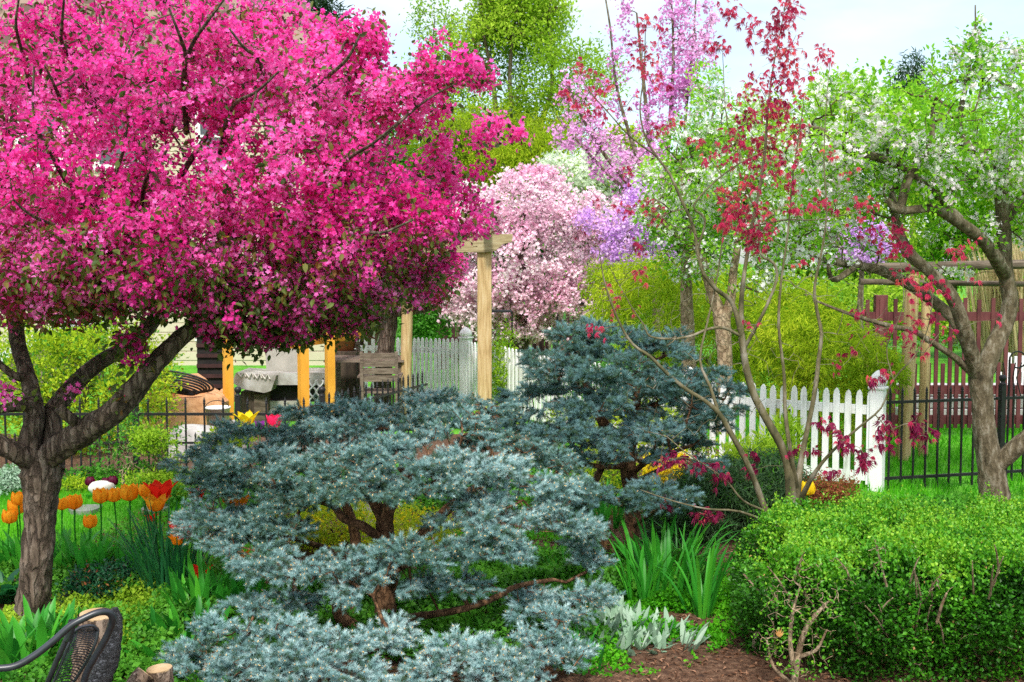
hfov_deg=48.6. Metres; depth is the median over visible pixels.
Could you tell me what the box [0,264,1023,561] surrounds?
ground
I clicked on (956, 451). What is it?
rough grass
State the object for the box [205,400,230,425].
bucket
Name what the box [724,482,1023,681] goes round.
box hedge
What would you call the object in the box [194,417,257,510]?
leafy shrub
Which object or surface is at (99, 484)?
white rock
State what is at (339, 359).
patio table
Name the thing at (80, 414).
iron fence
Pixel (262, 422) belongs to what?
tulip
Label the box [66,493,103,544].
tulip
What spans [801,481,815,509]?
tulip
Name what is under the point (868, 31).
sky
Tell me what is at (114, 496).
tulip
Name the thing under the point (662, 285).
cypress shrub
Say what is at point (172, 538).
tulip
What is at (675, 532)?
daylily clump
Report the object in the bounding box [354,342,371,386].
patio chair
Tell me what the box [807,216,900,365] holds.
redbud tree
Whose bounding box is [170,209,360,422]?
porch frame
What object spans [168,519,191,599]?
tulip
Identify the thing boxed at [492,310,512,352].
garden trellis
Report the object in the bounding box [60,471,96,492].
leafy shrub
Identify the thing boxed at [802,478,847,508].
grassy clump
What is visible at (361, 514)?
leafy shrub
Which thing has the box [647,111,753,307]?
tree
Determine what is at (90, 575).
dark leaved shrub
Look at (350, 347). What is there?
flower pot
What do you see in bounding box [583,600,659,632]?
lambs ear plant
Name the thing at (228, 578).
tulip
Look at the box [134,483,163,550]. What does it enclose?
tulip
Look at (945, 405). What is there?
fence
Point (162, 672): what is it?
log
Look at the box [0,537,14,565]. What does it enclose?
tulip leaf clump
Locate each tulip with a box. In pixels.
[0,491,22,554]
[0,500,22,551]
[1,508,17,556]
[58,497,77,547]
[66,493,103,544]
[83,514,107,554]
[84,476,95,496]
[90,487,108,555]
[99,487,124,549]
[107,475,117,484]
[120,483,144,566]
[124,493,171,561]
[133,479,177,560]
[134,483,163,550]
[165,534,188,591]
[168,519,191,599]
[190,488,205,580]
[193,564,213,577]
[222,497,237,586]
[231,495,251,592]
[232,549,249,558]
[233,410,266,462]
[254,421,265,496]
[257,414,281,478]
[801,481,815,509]
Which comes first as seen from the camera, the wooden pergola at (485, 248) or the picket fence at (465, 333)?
the wooden pergola at (485, 248)
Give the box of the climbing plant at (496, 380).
[492,318,529,405]
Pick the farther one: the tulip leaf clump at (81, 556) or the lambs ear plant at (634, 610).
the tulip leaf clump at (81, 556)
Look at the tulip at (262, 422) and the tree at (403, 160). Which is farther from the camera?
the tree at (403, 160)
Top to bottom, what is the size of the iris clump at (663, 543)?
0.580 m
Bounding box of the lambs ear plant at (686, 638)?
[620,618,709,653]
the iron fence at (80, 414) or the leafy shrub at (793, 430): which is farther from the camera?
the iron fence at (80, 414)
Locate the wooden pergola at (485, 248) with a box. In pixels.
[381,226,512,418]
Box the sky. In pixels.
[214,0,1023,263]
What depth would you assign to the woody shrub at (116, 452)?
10.68 m
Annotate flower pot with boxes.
[335,326,358,350]
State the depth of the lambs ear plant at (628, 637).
6.06 m
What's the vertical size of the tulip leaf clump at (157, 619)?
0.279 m
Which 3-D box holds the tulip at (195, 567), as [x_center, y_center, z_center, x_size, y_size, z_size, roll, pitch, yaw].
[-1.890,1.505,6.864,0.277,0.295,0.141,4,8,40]
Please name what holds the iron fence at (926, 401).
on the ground at (942, 358)
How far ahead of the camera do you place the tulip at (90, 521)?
7.58 m
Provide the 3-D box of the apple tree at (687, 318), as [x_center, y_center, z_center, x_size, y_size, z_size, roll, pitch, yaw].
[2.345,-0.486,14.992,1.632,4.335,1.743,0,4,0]
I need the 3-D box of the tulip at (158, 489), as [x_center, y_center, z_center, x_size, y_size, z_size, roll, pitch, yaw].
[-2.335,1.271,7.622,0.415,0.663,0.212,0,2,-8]
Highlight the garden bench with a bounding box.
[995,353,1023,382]
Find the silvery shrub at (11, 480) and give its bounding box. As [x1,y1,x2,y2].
[0,462,20,494]
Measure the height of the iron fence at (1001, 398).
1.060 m
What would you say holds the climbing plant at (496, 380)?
on the ground at (942, 358)
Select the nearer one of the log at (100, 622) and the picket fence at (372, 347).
the log at (100, 622)
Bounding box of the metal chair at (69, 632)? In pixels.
[0,608,115,681]
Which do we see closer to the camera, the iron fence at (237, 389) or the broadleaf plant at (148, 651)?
the broadleaf plant at (148, 651)
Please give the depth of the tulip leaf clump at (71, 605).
5.98 m
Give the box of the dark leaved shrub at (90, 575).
[51,555,142,603]
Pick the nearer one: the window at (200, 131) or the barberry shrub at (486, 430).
the barberry shrub at (486, 430)
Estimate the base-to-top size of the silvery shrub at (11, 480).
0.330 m
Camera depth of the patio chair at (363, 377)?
14.95 m
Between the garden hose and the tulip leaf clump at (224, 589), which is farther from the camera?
the garden hose
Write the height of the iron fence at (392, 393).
0.858 m
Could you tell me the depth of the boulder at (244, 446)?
12.81 m
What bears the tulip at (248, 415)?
on the ground at (942, 358)
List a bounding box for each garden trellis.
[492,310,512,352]
[556,302,593,365]
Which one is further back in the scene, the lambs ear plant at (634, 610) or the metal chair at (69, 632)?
the lambs ear plant at (634, 610)
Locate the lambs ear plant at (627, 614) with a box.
[612,606,697,643]
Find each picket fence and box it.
[354,336,377,394]
[396,327,473,395]
[465,341,682,454]
[683,367,888,492]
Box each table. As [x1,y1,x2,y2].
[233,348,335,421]
[324,355,403,399]
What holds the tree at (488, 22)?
on the ground at (942, 358)
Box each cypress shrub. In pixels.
[576,249,807,391]
[733,271,915,461]
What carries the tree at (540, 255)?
on the ground at (942, 358)
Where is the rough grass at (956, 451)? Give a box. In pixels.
[671,400,1023,505]
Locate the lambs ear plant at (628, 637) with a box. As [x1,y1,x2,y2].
[584,619,676,655]
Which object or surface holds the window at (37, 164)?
in the house
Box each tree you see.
[0,0,534,618]
[255,173,473,404]
[300,0,355,63]
[379,122,423,259]
[392,91,536,336]
[398,0,484,328]
[424,0,637,335]
[457,96,591,343]
[465,155,551,288]
[532,139,665,273]
[544,0,720,367]
[568,174,679,366]
[576,119,646,165]
[626,142,736,372]
[628,58,845,435]
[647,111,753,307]
[698,85,844,288]
[760,5,1023,504]
[795,63,942,306]
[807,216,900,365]
[867,69,1012,343]
[887,46,930,273]
[964,105,1023,258]
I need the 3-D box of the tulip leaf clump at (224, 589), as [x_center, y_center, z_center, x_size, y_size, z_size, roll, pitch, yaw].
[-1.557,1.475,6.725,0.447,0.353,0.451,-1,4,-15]
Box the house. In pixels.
[0,0,378,364]
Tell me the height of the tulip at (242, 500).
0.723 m
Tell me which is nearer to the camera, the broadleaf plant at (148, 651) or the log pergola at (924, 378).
the broadleaf plant at (148, 651)
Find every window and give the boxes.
[15,104,64,169]
[93,116,139,169]
[195,110,243,169]
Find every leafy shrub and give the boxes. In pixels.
[0,316,188,459]
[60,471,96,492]
[120,466,207,503]
[126,418,185,479]
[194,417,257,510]
[267,497,462,559]
[396,288,595,356]
[527,347,633,483]
[544,396,732,496]
[638,450,692,485]
[718,404,810,478]
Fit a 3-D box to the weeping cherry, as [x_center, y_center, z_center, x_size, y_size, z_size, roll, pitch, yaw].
[0.252,-1.097,19.996,4.577,4.288,2.986,0,4,0]
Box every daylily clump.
[536,546,577,572]
[561,622,610,674]
[570,474,624,529]
[623,519,737,564]
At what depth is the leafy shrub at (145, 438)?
10.35 m
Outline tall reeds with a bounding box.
[960,242,1023,373]
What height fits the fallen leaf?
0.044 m
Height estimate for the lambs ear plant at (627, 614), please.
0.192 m
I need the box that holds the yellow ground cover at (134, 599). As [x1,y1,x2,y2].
[0,577,189,664]
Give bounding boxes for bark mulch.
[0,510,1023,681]
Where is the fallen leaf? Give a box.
[776,628,782,636]
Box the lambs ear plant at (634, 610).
[559,593,645,621]
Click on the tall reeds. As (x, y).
(985, 294)
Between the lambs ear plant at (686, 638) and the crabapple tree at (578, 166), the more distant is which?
the crabapple tree at (578, 166)
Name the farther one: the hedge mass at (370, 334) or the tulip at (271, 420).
the hedge mass at (370, 334)
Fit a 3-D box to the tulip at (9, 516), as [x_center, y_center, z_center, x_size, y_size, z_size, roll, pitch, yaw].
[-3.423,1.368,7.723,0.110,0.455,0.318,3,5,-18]
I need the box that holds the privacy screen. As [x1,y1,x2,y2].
[196,332,233,390]
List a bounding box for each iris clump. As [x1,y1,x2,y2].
[606,510,737,592]
[608,538,673,601]
[653,529,740,618]
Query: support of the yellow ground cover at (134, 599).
on the ground at (942, 358)
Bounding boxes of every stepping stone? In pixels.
[68,504,102,514]
[141,504,167,512]
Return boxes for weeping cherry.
[413,156,647,381]
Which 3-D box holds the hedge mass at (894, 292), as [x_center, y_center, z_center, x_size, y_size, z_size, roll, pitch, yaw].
[6.993,-0.663,24.666,11.095,2.368,3.845,-1,4,-10]
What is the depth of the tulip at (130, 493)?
7.51 m
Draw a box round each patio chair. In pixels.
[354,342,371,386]
[357,351,402,418]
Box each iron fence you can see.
[0,397,139,478]
[138,397,234,472]
[234,386,325,466]
[328,371,427,461]
[885,385,995,489]
[996,374,1023,481]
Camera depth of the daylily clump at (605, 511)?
8.92 m
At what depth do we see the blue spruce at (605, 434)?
7.37 m
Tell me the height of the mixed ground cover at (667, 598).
0.223 m
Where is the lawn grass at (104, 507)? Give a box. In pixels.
[0,473,294,559]
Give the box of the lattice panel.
[309,378,323,401]
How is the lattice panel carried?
on the ground at (942, 358)
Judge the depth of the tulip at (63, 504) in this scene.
7.71 m
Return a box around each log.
[70,608,108,681]
[88,607,122,681]
[126,667,152,681]
[146,663,173,681]
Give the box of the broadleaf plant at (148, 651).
[123,631,211,662]
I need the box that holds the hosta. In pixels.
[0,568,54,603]
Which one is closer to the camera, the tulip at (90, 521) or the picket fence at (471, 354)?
the tulip at (90, 521)
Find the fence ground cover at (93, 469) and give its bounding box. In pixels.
[0,458,1023,525]
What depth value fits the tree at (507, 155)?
29.33 m
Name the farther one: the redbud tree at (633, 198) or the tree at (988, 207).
the tree at (988, 207)
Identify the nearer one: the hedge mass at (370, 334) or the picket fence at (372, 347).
the picket fence at (372, 347)
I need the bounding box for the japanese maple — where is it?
[557,0,1001,539]
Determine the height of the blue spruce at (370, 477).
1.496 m
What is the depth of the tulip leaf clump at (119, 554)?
7.43 m
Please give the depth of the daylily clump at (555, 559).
7.47 m
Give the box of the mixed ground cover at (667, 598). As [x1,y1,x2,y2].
[434,525,743,677]
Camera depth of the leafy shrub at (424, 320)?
20.22 m
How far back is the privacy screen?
15.53 m
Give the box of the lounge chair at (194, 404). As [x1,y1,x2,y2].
[142,373,235,432]
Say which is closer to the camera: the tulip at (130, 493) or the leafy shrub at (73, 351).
the tulip at (130, 493)
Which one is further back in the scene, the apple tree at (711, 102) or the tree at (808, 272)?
the tree at (808, 272)
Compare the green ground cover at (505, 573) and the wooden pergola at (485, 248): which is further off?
the wooden pergola at (485, 248)
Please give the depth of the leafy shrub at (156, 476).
10.30 m
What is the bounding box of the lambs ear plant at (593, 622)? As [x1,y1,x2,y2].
[562,614,641,649]
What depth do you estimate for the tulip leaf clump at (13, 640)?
5.89 m
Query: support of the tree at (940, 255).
on the ground at (942, 358)
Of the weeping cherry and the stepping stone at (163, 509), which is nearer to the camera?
the stepping stone at (163, 509)
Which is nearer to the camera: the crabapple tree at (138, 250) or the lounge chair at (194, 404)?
the crabapple tree at (138, 250)
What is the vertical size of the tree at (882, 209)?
7.112 m
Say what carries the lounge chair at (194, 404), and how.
on the ground at (942, 358)
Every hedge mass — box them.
[355,305,426,352]
[594,261,975,365]
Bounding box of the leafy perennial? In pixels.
[647,614,679,637]
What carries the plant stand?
on the ground at (942, 358)
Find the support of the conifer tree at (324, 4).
on the ground at (942, 358)
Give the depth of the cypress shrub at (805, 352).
12.10 m
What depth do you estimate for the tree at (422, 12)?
35.48 m
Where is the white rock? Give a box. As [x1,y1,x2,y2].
[88,480,115,493]
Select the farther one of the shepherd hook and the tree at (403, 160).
the tree at (403, 160)
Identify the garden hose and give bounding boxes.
[156,370,213,395]
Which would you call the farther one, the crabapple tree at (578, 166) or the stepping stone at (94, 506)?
the crabapple tree at (578, 166)
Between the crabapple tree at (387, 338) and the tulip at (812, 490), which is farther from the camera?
the crabapple tree at (387, 338)
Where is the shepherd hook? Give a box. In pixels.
[1003,351,1023,474]
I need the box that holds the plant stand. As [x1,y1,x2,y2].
[335,350,358,399]
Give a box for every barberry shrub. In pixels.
[466,411,498,492]
[803,467,865,507]
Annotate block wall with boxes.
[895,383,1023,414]
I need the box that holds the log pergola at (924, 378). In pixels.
[859,260,1023,460]
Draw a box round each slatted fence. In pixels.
[436,309,601,369]
[862,295,1023,427]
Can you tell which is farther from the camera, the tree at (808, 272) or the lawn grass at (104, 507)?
the tree at (808, 272)
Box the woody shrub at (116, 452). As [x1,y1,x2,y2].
[79,388,190,484]
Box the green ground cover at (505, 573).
[0,537,713,681]
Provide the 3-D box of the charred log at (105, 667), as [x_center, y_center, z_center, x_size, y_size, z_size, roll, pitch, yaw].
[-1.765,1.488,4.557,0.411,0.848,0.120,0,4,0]
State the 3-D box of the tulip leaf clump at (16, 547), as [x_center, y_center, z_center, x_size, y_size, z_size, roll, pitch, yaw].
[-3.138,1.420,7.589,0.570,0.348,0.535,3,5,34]
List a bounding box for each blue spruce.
[152,383,625,681]
[484,314,760,558]
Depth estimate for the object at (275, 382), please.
15.29 m
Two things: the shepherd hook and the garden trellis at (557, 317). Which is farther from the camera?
the garden trellis at (557, 317)
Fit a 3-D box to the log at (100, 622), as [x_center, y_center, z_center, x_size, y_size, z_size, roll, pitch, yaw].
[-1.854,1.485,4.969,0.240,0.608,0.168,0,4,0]
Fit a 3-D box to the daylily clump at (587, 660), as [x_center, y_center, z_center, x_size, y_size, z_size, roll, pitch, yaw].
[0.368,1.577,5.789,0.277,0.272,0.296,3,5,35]
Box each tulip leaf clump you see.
[0,526,87,571]
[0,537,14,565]
[0,595,80,681]
[21,598,81,660]
[53,528,119,573]
[68,527,165,577]
[137,594,230,641]
[158,553,250,607]
[210,564,281,601]
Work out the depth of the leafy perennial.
6.27 m
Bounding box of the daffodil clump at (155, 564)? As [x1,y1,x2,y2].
[103,499,225,592]
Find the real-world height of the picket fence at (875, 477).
1.139 m
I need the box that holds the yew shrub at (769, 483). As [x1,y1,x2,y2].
[639,439,817,550]
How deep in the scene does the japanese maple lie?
7.16 m
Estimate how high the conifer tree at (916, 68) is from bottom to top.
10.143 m
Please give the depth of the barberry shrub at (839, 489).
8.56 m
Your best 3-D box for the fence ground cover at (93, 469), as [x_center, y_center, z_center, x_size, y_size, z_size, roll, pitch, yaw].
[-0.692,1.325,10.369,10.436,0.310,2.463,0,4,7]
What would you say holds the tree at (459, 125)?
on the ground at (942, 358)
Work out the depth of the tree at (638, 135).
31.52 m
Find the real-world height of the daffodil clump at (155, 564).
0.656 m
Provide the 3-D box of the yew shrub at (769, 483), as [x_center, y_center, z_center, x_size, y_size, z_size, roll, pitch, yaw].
[1.609,1.204,8.710,1.647,0.844,1.132,-1,4,-18]
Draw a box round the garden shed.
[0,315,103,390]
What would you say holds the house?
on the ground at (942, 358)
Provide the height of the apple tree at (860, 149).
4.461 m
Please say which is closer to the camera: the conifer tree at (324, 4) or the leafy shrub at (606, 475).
the leafy shrub at (606, 475)
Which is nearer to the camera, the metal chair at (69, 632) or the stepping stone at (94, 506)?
the metal chair at (69, 632)
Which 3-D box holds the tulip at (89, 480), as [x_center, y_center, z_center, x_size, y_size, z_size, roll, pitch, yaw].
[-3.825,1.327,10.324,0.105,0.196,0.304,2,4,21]
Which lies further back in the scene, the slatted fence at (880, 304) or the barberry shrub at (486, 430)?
the slatted fence at (880, 304)
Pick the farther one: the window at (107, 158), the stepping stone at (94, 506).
the window at (107, 158)
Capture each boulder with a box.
[166,424,215,459]
[231,420,254,448]
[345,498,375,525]
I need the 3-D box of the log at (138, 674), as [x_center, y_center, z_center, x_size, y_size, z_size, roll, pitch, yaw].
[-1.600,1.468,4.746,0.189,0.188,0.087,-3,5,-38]

